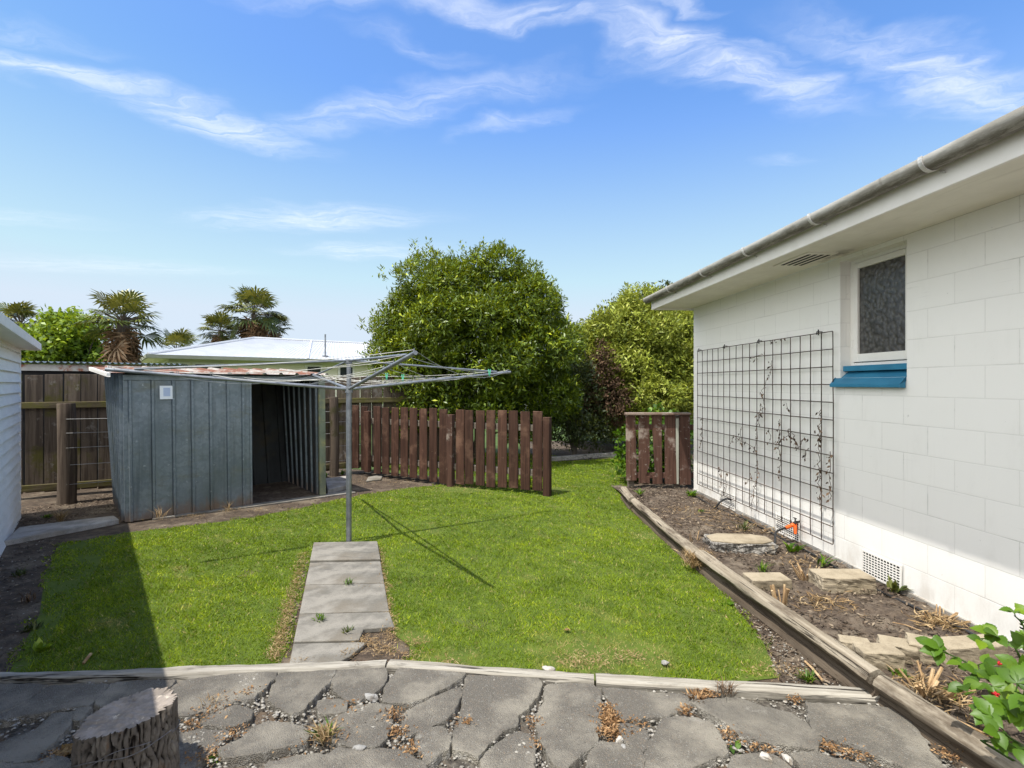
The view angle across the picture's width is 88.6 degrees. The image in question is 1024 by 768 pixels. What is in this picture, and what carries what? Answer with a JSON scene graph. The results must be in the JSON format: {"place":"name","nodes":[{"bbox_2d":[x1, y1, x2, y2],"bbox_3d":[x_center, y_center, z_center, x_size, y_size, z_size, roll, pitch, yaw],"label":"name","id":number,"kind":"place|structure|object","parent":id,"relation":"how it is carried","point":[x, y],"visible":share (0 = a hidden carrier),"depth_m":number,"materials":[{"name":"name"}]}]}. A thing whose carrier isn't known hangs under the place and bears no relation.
{"place":"outdoors","nodes":[
{"label":"outdoors","id":0,"kind":"place"},
{"bbox_2d":[5,452,790,684],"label":"lawn","id":1,"kind":"structure","parent":0,"point":[96,558],"depth_m":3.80,"materials":[{"name":"plant"}]},
{"bbox_2d":[17,620,43,632],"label":"weed","id":2,"kind":"object","parent":1,"relation":"on","point":[35,624],"visible":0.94,"depth_m":3.30,"materials":[{"name":"green plant"}]},
{"bbox_2d":[32,637,53,651],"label":"weed","id":3,"kind":"object","parent":1,"relation":"on","point":[38,644],"visible":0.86,"depth_m":3.04,"materials":[{"name":"green plant"}]},
{"bbox_2d":[345,405,551,496],"bbox_3d":[-1.198,0.958,8.141,3.906,1.189,0.214,0,0,28],"label":"picket fence","id":4,"kind":"object","parent":1,"relation":"on","point":[464,467],"visible":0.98,"depth_m":7.87,"materials":[{"name":"brown wood"}]},
{"bbox_2d":[542,666,554,670],"bbox_3d":[0.191,1.528,2.795,0.073,0.039,0.054,0,0,21],"label":"loose stone","id":5,"kind":"object","parent":1,"relation":"on","point":[550,668],"visible":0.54,"depth_m":2.79,"materials":[{"name":"stone"}]},
{"bbox_2d":[619,487,634,509],"bbox_3d":[1.489,1.481,6.760,0.111,0.199,0.680,0,0,2],"label":"edging log","id":6,"kind":"object","parent":1,"relation":"on","point":[627,496],"visible":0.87,"depth_m":6.67,"materials":[{"name":"wood"}]},
{"bbox_2d":[680,556,703,569],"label":"straw clump","id":7,"kind":"object","parent":1,"relation":"on","point":[693,562],"visible":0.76,"depth_m":4.29,"materials":[{"name":"plant"}]},
{"bbox_2d":[0,444,838,685],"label":"ground","id":8,"kind":"structure","parent":0,"point":[32,500],"depth_m":5.07,"materials":[{"name":"brown soil"}]},
{"bbox_2d":[8,567,31,576],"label":"weed","id":9,"kind":"object","parent":8,"relation":"on","point":[18,572],"visible":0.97,"depth_m":4.24,"materials":[{"name":"green plant"}]},
{"bbox_2d":[0,312,40,556],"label":"garage","id":10,"kind":"structure","parent":8,"relation":"on","point":[15,339],"depth_m":5.28,"materials":[{"name":"paint"}]},
{"bbox_2d":[0,539,59,663],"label":"stones","id":11,"kind":"object","parent":8,"relation":"on","point":[20,590],"visible":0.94,"depth_m":3.94,"materials":[{"name":"stone"}]},
{"bbox_2d":[19,587,42,602],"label":"weed","id":12,"kind":"object","parent":8,"relation":"on","point":[27,599],"visible":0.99,"depth_m":3.74,"materials":[{"name":"green plant"}]},
{"bbox_2d":[44,507,72,521],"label":"weed","id":13,"kind":"object","parent":8,"relation":"on","point":[59,516],"visible":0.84,"depth_m":5.79,"materials":[{"name":"plant"}]},
{"bbox_2d":[4,516,118,545],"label":"concrete kerb","id":14,"kind":"structure","parent":8,"relation":"on","point":[29,533],"depth_m":5.46,"materials":[{"name":"concrete"}]},
{"bbox_2d":[21,361,187,484],"bbox_3d":[-6.849,0.584,8.907,2.350,1.932,2.200,0,0,-29],"label":"iron lean to","id":15,"kind":"object","parent":8,"relation":"on","point":[43,368],"visible":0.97,"depth_m":7.85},
{"bbox_2d":[150,506,169,519],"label":"weed","id":16,"kind":"object","parent":8,"relation":"on","point":[158,510],"visible":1,"depth_m":5.94,"materials":[{"name":"plant"}]},
{"bbox_2d":[56,397,360,504],"bbox_3d":[-4.198,0.886,7.989,4.150,1.334,0.219,0,0,-37],"label":"wire fence","id":17,"kind":"object","parent":8,"relation":"on","point":[67,447],"visible":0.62,"depth_m":6.76,"materials":[{"name":"wood"}]},
{"bbox_2d":[89,365,328,521],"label":"metal shed","id":18,"kind":"structure","parent":8,"relation":"on","point":[194,446],"depth_m":6.42,"materials":[{"name":"metal"}]},
{"bbox_2d":[160,386,172,398],"bbox_3d":[-3.987,0.098,6.051,0.127,0.155,0.005,0,0,-40],"label":"notice","id":19,"kind":"object","parent":18,"relation":"attached to","point":[166,392],"visible":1,"depth_m":6.05,"materials":[{"name":"paper"}]},
{"bbox_2d":[21,374,480,493],"bbox_3d":[-3.818,0.673,8.563,7.451,1.633,0.074,0,0,-29],"label":"paling fence","id":20,"kind":"object","parent":8,"relation":"on","point":[80,390],"visible":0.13,"depth_m":7.36,"materials":[{"name":"brown wood"}]},
{"bbox_2d":[152,490,355,519],"bbox_3d":[-3.193,1.540,6.751,2.380,0.020,0.239,0,0,-41],"label":"footing strip","id":21,"kind":"object","parent":8,"relation":"on","point":[339,493],"visible":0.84,"depth_m":6.72,"materials":[{"name":"concrete"}]},
{"bbox_2d":[105,348,510,541],"bbox_3d":[-1.602,0.654,5.030,2.639,1.792,2.588,0,0,14],"label":"clothesline","id":22,"kind":"object","parent":8,"relation":"on","point":[349,389],"visible":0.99,"depth_m":4.91,"materials":[{"name":"metal"}]},
{"bbox_2d":[290,642,366,662],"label":"paving slab","id":23,"kind":"structure","parent":8,"relation":"on","point":[319,652],"depth_m":2.99,"materials":[{"name":"concrete"}]},
{"bbox_2d":[326,476,345,492],"bbox_3d":[-2.612,1.515,7.923,0.364,0.070,1.059,0,0,-22],"label":"concrete step","id":24,"kind":"object","parent":8,"relation":"on","point":[335,484],"visible":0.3,"depth_m":7.73,"materials":[{"name":"concrete"}]},
{"bbox_2d":[299,584,388,614],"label":"paving slab","id":25,"kind":"structure","parent":8,"relation":"on","point":[347,598],"depth_m":3.70,"materials":[{"name":"concrete"}]},
{"bbox_2d":[294,612,394,643],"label":"paving slab","id":26,"kind":"structure","parent":8,"relation":"on","point":[328,628],"depth_m":3.29,"materials":[{"name":"concrete"}]},
{"bbox_2d":[310,612,325,621],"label":"weed","id":27,"kind":"object","parent":26,"relation":"on","point":[321,615],"visible":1,"depth_m":3.38,"materials":[{"name":"green plant"}]},
{"bbox_2d":[305,561,383,584],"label":"paving slab","id":28,"kind":"structure","parent":8,"relation":"on","point":[329,573],"depth_m":4.20,"materials":[{"name":"concrete"}]},
{"bbox_2d":[310,541,379,562],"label":"paving slab","id":29,"kind":"structure","parent":8,"relation":"on","point":[365,551],"depth_m":4.68,"materials":[{"name":"concrete"}]},
{"bbox_2d":[366,475,382,481],"bbox_3d":[-2.234,1.535,8.547,0.227,0.030,0.545,0,0,-11],"label":"flat stone","id":30,"kind":"object","parent":8,"relation":"on","point":[374,478],"visible":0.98,"depth_m":8.44,"materials":[{"name":"stone"}]},
{"bbox_2d":[108,478,820,680],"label":"dry clippings","id":31,"kind":"object","parent":8,"relation":"on","point":[361,638],"visible":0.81,"depth_m":3.10,"materials":[{"name":"plant"}]},
{"bbox_2d":[542,452,638,461],"bbox_3d":[1.718,1.510,11.021,2.532,0.090,0.120,0,0,-26],"label":"garden edging","id":32,"kind":"object","parent":8,"relation":"on","point":[581,456],"visible":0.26,"depth_m":10.85,"materials":[{"name":"grey wood"}]},
{"bbox_2d":[548,281,693,447],"bbox_3d":[3.162,-0.480,12.868,5.063,4.147,3.782,0,0,0],"label":"variegated shrub","id":33,"kind":"object","parent":8,"relation":"on","point":[630,341],"visible":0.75,"depth_m":11.95,"materials":[{"name":"green plant"}]},
{"bbox_2d":[606,401,693,481],"bbox_3d":[2.259,0.979,8.317,1.556,1.424,0.916,0,0,0],"label":"green bush","id":34,"kind":"object","parent":8,"relation":"on","point":[620,456],"visible":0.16,"depth_m":8.22,"materials":[{"name":"green plant"}]},
{"bbox_2d":[630,498,698,567],"bbox_3d":[1.524,1.486,5.400,0.122,0.187,2.002,0,0,-2],"label":"edging log","id":35,"kind":"object","parent":8,"relation":"on","point":[665,532],"visible":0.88,"depth_m":5.20,"materials":[{"name":"wood"}]},
{"bbox_2d":[734,603,840,685],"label":"stones","id":36,"kind":"object","parent":8,"relation":"on","point":[802,664],"visible":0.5,"depth_m":2.93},
{"bbox_2d":[694,550,885,696],"bbox_3d":[1.655,1.477,3.439,0.111,0.213,1.849,0,0,-6],"label":"edging log","id":37,"kind":"object","parent":8,"relation":"on","point":[840,663],"visible":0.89,"depth_m":3.08,"materials":[{"name":"wood"}]},
{"bbox_2d":[681,545,718,559],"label":"straw clump","id":38,"kind":"object","parent":37,"relation":"on","point":[692,557],"visible":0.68,"depth_m":4.36,"materials":[{"name":"plant"}]},
{"bbox_2d":[795,669,817,682],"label":"weed","id":39,"kind":"object","parent":8,"relation":"on","point":[807,679],"visible":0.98,"depth_m":2.73,"materials":[{"name":"green plant"}]},
{"bbox_2d":[804,660,823,680],"bbox_3d":[1.608,1.529,2.801,0.014,0.028,0.219,0,0,8],"label":"stick","id":40,"kind":"object","parent":8,"relation":"on","point":[815,672],"visible":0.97,"depth_m":2.77,"materials":[{"name":"wood"}]},
{"bbox_2d":[643,105,1023,652],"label":"house","id":41,"kind":"structure","parent":8,"relation":"on","point":[911,296],"depth_m":3.72,"materials":[{"name":"concrete"}]},
{"bbox_2d":[697,329,833,544],"bbox_3d":[2.623,0.441,5.782,0.058,1.842,2.713,0,0,-4],"label":"trellis","id":42,"kind":"object","parent":41,"relation":"attached to","point":[764,398],"visible":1,"depth_m":5.40,"materials":[{"name":"metal"}]},
{"bbox_2d":[699,338,832,510],"bbox_3d":[2.598,0.465,5.729,0.068,1.832,2.670,0,0,-4],"label":"dead creeper","id":43,"kind":"object","parent":42,"relation":"attached to","point":[795,443],"visible":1,"depth_m":5.18,"materials":[{"name":"brown plant"}]},
{"bbox_2d":[850,244,906,370],"bbox_3d":[2.968,-0.350,4.073,0.253,1.400,1.279,0,0,-4],"label":"window","id":44,"kind":"structure","parent":41,"relation":"in","point":[878,281],"depth_m":4.09,"materials":[{"name":"white paint"}]},
{"bbox_3d":[2.675,1.293,4.934,0.079,0.068,0.048,0,0,0],"label":"wall tap","id":45,"kind":"object","parent":41,"relation":"attached to","visible":0},
{"bbox_2d":[773,523,796,554],"bbox_3d":[2.461,1.407,4.797,0.520,0.213,0.120,0,0,-42],"label":"garden hose","id":46,"kind":"object","parent":45,"relation":"attached to","point":[792,525],"visible":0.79,"depth_m":4.89,"materials":[{"name":"orange plastic"}]},
{"bbox_2d":[0,667,945,767],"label":"stone paving","id":47,"kind":"structure","parent":0,"point":[497,708],"depth_m":2.33,"materials":[{"name":"grey stone"}]},
{"bbox_2d":[53,743,72,755],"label":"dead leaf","id":48,"kind":"object","parent":47,"relation":"on","point":[65,752],"visible":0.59,"depth_m":2.18,"materials":[{"name":"plant"}]},
{"bbox_2d":[68,687,180,767],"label":"tree stump","id":49,"kind":"object","parent":47,"relation":"on","point":[138,730],"visible":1,"depth_m":1.94,"materials":[{"name":"wood"}]},
{"bbox_2d":[197,688,233,706],"bbox_3d":[-1.417,1.491,2.493,0.155,0.078,0.156,0,0,0],"label":"weed","id":50,"kind":"object","parent":47,"relation":"on","point":[210,697],"visible":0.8,"depth_m":2.50,"materials":[{"name":"plant"}]},
{"bbox_2d":[305,716,343,740],"bbox_3d":[-0.804,1.501,2.266,0.152,0.058,0.130,0,0,33],"label":"weed","id":51,"kind":"object","parent":47,"relation":"on","point":[327,721],"visible":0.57,"depth_m":2.26,"materials":[{"name":"green plant"}]},
{"bbox_2d":[306,717,344,744],"bbox_3d":[-0.800,1.486,2.238,0.167,0.089,0.186,0,0,-24],"label":"weed","id":52,"kind":"object","parent":47,"relation":"on","point":[324,735],"visible":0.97,"depth_m":2.24,"materials":[{"name":"plant"}]},
{"bbox_2d":[352,744,366,751],"bbox_3d":[-0.638,1.511,2.163,0.070,0.040,0.047,0,0,0],"label":"loose stone","id":53,"kind":"object","parent":47,"relation":"on","point":[359,748],"visible":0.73,"depth_m":2.16,"materials":[{"name":"stone"}]},
{"bbox_2d":[38,684,961,767],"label":"leaf litter","id":54,"kind":"object","parent":47,"relation":"on","point":[607,730],"visible":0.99,"depth_m":2.28,"materials":[{"name":"plant"}]},
{"bbox_2d":[759,751,772,762],"bbox_3d":[1.022,1.498,2.106,0.050,0.032,0.033,0,0,34],"label":"loose stone","id":55,"kind":"object","parent":47,"relation":"on","point":[765,756],"visible":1,"depth_m":2.10,"materials":[{"name":"stone"}]},
{"bbox_2d":[0,673,966,767],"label":"gravel base","id":56,"kind":"object","parent":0,"point":[448,763],"depth_m":2.33,"materials":[{"name":"gravel"}]},
{"bbox_2d":[0,660,386,685],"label":"edging timber","id":57,"kind":"object","parent":56,"relation":"on","point":[179,673],"visible":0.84,"depth_m":2.73,"materials":[{"name":"brown wood"}]},
{"bbox_2d":[364,693,377,702],"bbox_3d":[-0.683,1.512,2.530,0.076,0.035,0.046,0,0,29],"label":"loose stone","id":58,"kind":"object","parent":56,"relation":"on","point":[369,697],"visible":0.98,"depth_m":2.52,"materials":[{"name":"stone"}]},
{"bbox_2d":[386,659,593,685],"bbox_3d":[-0.123,1.533,2.760,1.094,0.075,0.088,0,0,7],"label":"edging timber","id":59,"kind":"object","parent":56,"relation":"on","point":[546,676],"visible":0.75,"depth_m":2.74,"materials":[{"name":"brown wood"}]},
{"bbox_2d":[602,707,620,727],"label":"weed","id":60,"kind":"object","parent":56,"relation":"on","point":[613,717],"visible":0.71,"depth_m":2.37,"materials":[{"name":"brown plant"}]},
{"bbox_2d":[681,687,710,703],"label":"weed","id":61,"kind":"object","parent":56,"relation":"on","point":[695,692],"visible":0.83,"depth_m":2.54,"materials":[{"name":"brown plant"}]},
{"bbox_2d":[729,739,741,753],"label":"weed","id":62,"kind":"object","parent":56,"relation":"on","point":[738,745],"visible":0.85,"depth_m":2.21,"materials":[{"name":"green plant"}]},
{"bbox_2d":[595,673,879,705],"bbox_3d":[1.115,1.531,2.617,1.377,0.079,0.099,0,0,6],"label":"edging timber","id":63,"kind":"object","parent":56,"relation":"on","point":[780,692],"visible":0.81,"depth_m":2.59,"materials":[{"name":"brown wood"}]},
{"bbox_2d":[712,674,747,696],"bbox_3d":[1.031,1.471,2.546,0.193,0.077,0.156,0,0,-44],"label":"weed","id":64,"kind":"object","parent":63,"relation":"on","point":[729,687],"visible":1,"depth_m":2.55,"materials":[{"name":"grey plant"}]},
{"bbox_2d":[781,753,792,764],"bbox_3d":[1.103,1.499,2.096,0.033,0.026,0.055,0,0,0],"label":"loose stone","id":65,"kind":"object","parent":56,"relation":"on","point":[787,758],"visible":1,"depth_m":2.09,"materials":[{"name":"stone"}]},
{"bbox_2d":[872,675,1023,767],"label":"edging log","id":66,"kind":"object","parent":56,"relation":"on","point":[933,724],"visible":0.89,"depth_m":2.19,"materials":[{"name":"wood"}]},
{"bbox_2d":[0,0,1023,365],"label":"sky","id":67,"kind":"structure","parent":0,"point":[177,153],"materials":[{"name":"blue"}]},
{"bbox_2d":[342,418,693,487],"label":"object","id":68,"kind":"structure","parent":0,"point":[496,449],"depth_m":12.58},
{"bbox_2d":[0,301,44,327],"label":"fan palm","id":69,"kind":"object","parent":68,"relation":"on","point":[22,312],"visible":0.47,"depth_m":14.87,"materials":[{"name":"green plant"}]},
{"bbox_2d":[18,304,115,364],"bbox_3d":[-11.226,-0.241,12.977,3.397,3.603,2.574,0,0,0],"label":"leafy tree","id":70,"kind":"object","parent":68,"relation":"on","point":[55,336],"visible":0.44,"depth_m":12.62,"materials":[{"name":"green plant"}]},
{"bbox_2d":[68,289,164,365],"bbox_3d":[-9.050,-0.377,12.194,1.898,3.853,1.810,0,0,0],"label":"fan palm","id":71,"kind":"object","parent":68,"relation":"on","point":[123,343],"visible":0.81,"depth_m":12.02,"materials":[{"name":"green plant"}]},
{"bbox_2d":[155,328,199,350],"bbox_3d":[-15.328,-0.517,23.899,2.401,4.133,2.502,0,0,0],"label":"fan palm","id":72,"kind":"object","parent":68,"relation":"on","point":[185,338],"visible":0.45,"depth_m":23.71,"materials":[{"name":"green plant"}]},
{"bbox_2d":[196,310,239,344],"bbox_3d":[-15.581,-1.232,28.065,2.460,5.564,2.479,0,0,0],"label":"fan palm","id":73,"kind":"object","parent":68,"relation":"on","point":[212,322],"visible":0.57,"depth_m":27.73,"materials":[{"name":"green plant"}]},
{"bbox_2d":[214,284,289,339],"bbox_3d":[-13.421,-1.752,26.931,3.580,6.603,3.740,0,0,17],"label":"fan palm","id":74,"kind":"object","parent":68,"relation":"on","point":[254,325],"visible":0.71,"depth_m":26.53,"materials":[{"name":"green plant"}]},
{"bbox_2d":[259,313,292,337],"bbox_3d":[-12.757,-1.170,27.893,2.088,5.439,2.024,0,0,0],"label":"fan palm","id":75,"kind":"object","parent":68,"relation":"on","point":[283,321],"visible":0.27,"depth_m":27.86,"materials":[{"name":"green plant"}]},
{"bbox_2d":[136,334,550,417],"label":"neighbour house","id":76,"kind":"structure","parent":68,"relation":"on","point":[254,350],"depth_m":18.70,"materials":[{"name":"white paint"}]},
{"bbox_2d":[165,362,189,373],"bbox_3d":[-10.450,-0.045,16.391,0.668,1.290,0.053,0,0,-38],"label":"window","id":77,"kind":"structure","parent":76,"relation":"in","point":[187,363],"depth_m":16.43,"materials":[{"name":"glass"}]},
{"bbox_2d":[192,362,223,368],"bbox_3d":[-9.784,-0.045,16.905,0.881,1.290,0.053,0,0,-38],"label":"window","id":78,"kind":"structure","parent":76,"relation":"in","point":[193,363],"depth_m":16.87,"materials":[{"name":"white paint"}]},
{"bbox_2d":[305,365,322,376],"bbox_3d":[-7.152,-0.045,18.935,0.612,1.290,0.053,0,0,-38],"label":"window","id":79,"kind":"structure","parent":76,"relation":"in","point":[315,367],"depth_m":18.93,"materials":[{"name":"glass"}]},
{"bbox_2d":[338,365,353,376],"bbox_3d":[-6.209,-0.045,19.666,0.623,1.290,0.053,0,0,-38],"label":"window","id":80,"kind":"structure","parent":76,"relation":"in","point":[342,370],"depth_m":19.57,"materials":[{"name":"glass"}]},
{"bbox_2d":[354,236,587,443],"bbox_3d":[-0.819,-0.723,10.598,4.806,4.571,3.726,0,0,0],"label":"broadleaf tree","id":81,"kind":"object","parent":68,"relation":"on","point":[510,323],"visible":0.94,"depth_m":9.73,"materials":[{"name":"green plant"}]},
{"bbox_2d":[533,342,619,454],"bbox_3d":[1.404,0.308,11.332,2.136,2.605,1.524,0,0,-12],"label":"dark shrub","id":82,"kind":"object","parent":68,"relation":"on","point":[573,433],"visible":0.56,"depth_m":11.15,"materials":[{"name":"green plant"}]},
{"bbox_2d":[589,279,690,317],"bbox_3d":[5.449,-0.983,17.554,5.627,5.097,3.960,0,0,0],"label":"tree","id":83,"kind":"object","parent":68,"relation":"on","point":[667,282],"visible":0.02,"depth_m":17.21,"materials":[{"name":"green plant"}]},
{"bbox_2d":[530,441,638,456],"bbox_3d":[1.800,1.542,12.600,3.200,0.001,3.200,0,0,0],"label":"shrub bed","id":84,"kind":"object","parent":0,"point":[561,452],"depth_m":12.55,"materials":[{"name":"soil"}]},
{"bbox_2d":[611,484,1023,744],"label":"garden soil","id":85,"kind":"structure","parent":0,"point":[890,611],"depth_m":3.64,"materials":[{"name":"soil"}]},
{"bbox_2d":[624,412,693,487],"bbox_3d":[2.150,0.983,7.650,1.020,1.135,0.200,0,0,0],"label":"picket screen","id":86,"kind":"object","parent":85,"relation":"on","point":[677,427],"visible":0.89,"depth_m":7.60,"materials":[{"name":"wood"}]},
{"bbox_2d":[686,490,696,496],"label":"weed","id":87,"kind":"object","parent":85,"relation":"on","point":[691,493],"visible":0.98,"depth_m":6.99,"materials":[{"name":"green plant"}]},
{"bbox_2d":[703,533,776,554],"bbox_3d":[2.067,1.466,4.789,0.605,0.122,0.348,0,0,9],"label":"broken slab","id":88,"kind":"object","parent":85,"relation":"on","point":[736,543],"depth_m":4.67,"materials":[{"name":"concrete"}]},
{"bbox_2d":[734,519,753,531],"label":"weed","id":89,"kind":"object","parent":85,"relation":"on","point":[744,527],"visible":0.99,"depth_m":5.32,"materials":[{"name":"green plant"}]},
{"bbox_2d":[753,559,771,571],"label":"weed","id":90,"kind":"object","parent":85,"relation":"on","point":[763,569],"visible":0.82,"depth_m":4.18,"materials":[{"name":"green plant"}]},
{"bbox_2d":[743,572,791,590],"bbox_3d":[1.882,1.464,3.879,0.300,0.089,0.168,0,0,-1],"label":"concrete block","id":91,"kind":"object","parent":85,"relation":"on","point":[766,580],"depth_m":3.81,"materials":[{"name":"concrete"}]},
{"bbox_2d":[770,584,789,605],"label":"cut stems","id":92,"kind":"object","parent":85,"relation":"on","point":[785,594],"visible":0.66,"depth_m":3.57,"materials":[{"name":"plant"}]},
{"bbox_2d":[783,541,804,552],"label":"weed","id":93,"kind":"object","parent":85,"relation":"on","point":[797,548],"visible":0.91,"depth_m":4.63,"materials":[{"name":"green plant"}]},
{"bbox_2d":[791,563,819,580],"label":"cut stems","id":94,"kind":"object","parent":85,"relation":"on","point":[803,578],"visible":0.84,"depth_m":4.00,"materials":[{"name":"plant"}]},
{"bbox_2d":[817,553,836,567],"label":"weed","id":95,"kind":"object","parent":85,"relation":"on","point":[822,560],"visible":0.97,"depth_m":4.29,"materials":[{"name":"green plant"}]},
{"bbox_2d":[693,495,974,633],"bbox_3d":[2.575,1.482,5.037,0.078,0.031,4.201,0,0,-4],"label":"irrigation pipe","id":96,"kind":"object","parent":85,"relation":"on","point":[900,600],"visible":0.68,"depth_m":4.26,"materials":[{"name":"black plastic"}]},
{"bbox_2d":[651,502,1023,751],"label":"straw litter","id":97,"kind":"object","parent":85,"relation":"on","point":[944,622],"visible":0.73,"depth_m":3.24,"materials":[{"name":"plant"}]},
{"bbox_2d":[808,568,877,593],"bbox_3d":[2.422,1.450,3.853,0.401,0.124,0.225,0,0,2],"label":"concrete block","id":98,"kind":"object","parent":85,"relation":"on","point":[843,580],"depth_m":3.76,"materials":[{"name":"concrete"}]},
{"bbox_2d":[837,634,869,649],"bbox_3d":[1.914,1.468,2.933,0.164,0.080,0.116,0,0,20],"label":"concrete block","id":99,"kind":"object","parent":85,"relation":"on","point":[846,641],"depth_m":2.94,"materials":[{"name":"concrete"}]},
{"bbox_2d":[852,642,905,672],"bbox_3d":[1.944,1.454,2.786,0.211,0.111,0.135,0,0,6],"label":"concrete block","id":100,"kind":"object","parent":85,"relation":"on","point":[879,655],"depth_m":2.73,"materials":[{"name":"concrete"}]},
{"bbox_2d":[876,575,912,593],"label":"weed","id":101,"kind":"object","parent":85,"relation":"on","point":[892,585],"visible":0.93,"depth_m":3.75,"materials":[{"name":"green plant"}]},
{"bbox_2d":[875,634,919,665],"bbox_3d":[2.123,1.465,2.890,0.187,0.091,0.139,0,0,26],"label":"concrete block","id":102,"kind":"object","parent":85,"relation":"on","point":[902,645],"depth_m":2.85,"materials":[{"name":"concrete"}]},
{"bbox_2d":[887,667,913,678],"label":"weed","id":103,"kind":"object","parent":85,"relation":"on","point":[899,673],"visible":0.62,"depth_m":2.67,"materials":[{"name":"green plant"}]},
{"bbox_2d":[904,632,936,664],"bbox_3d":[2.251,1.457,2.879,0.162,0.108,0.167,0,0,29],"label":"concrete block","id":104,"kind":"object","parent":85,"relation":"on","point":[923,657],"depth_m":2.83,"materials":[{"name":"concrete"}]},
{"bbox_2d":[898,660,954,698],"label":"cut stems","id":105,"kind":"object","parent":85,"relation":"on","point":[931,682],"visible":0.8,"depth_m":2.56,"materials":[{"name":"plant"}]},
{"bbox_2d":[917,604,958,621],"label":"cut stems","id":106,"kind":"object","parent":85,"relation":"on","point":[952,616],"visible":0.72,"depth_m":3.29,"materials":[{"name":"plant"}]},
{"bbox_2d":[943,681,977,699],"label":"weed","id":107,"kind":"object","parent":85,"relation":"on","point":[967,693],"visible":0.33,"depth_m":2.49,"materials":[{"name":"green plant"}]},
{"bbox_2d":[928,634,1009,668],"bbox_3d":[2.463,1.448,2.838,0.373,0.118,0.141,0,0,-7],"label":"concrete block","id":108,"kind":"object","parent":85,"relation":"on","point":[964,648],"depth_m":2.78,"materials":[{"name":"concrete"}]},
{"bbox_2d":[915,603,1023,764],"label":"leafy plant","id":109,"kind":"object","parent":85,"relation":"on","point":[1004,698],"visible":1,"depth_m":2.07,"materials":[{"name":"green plant"}]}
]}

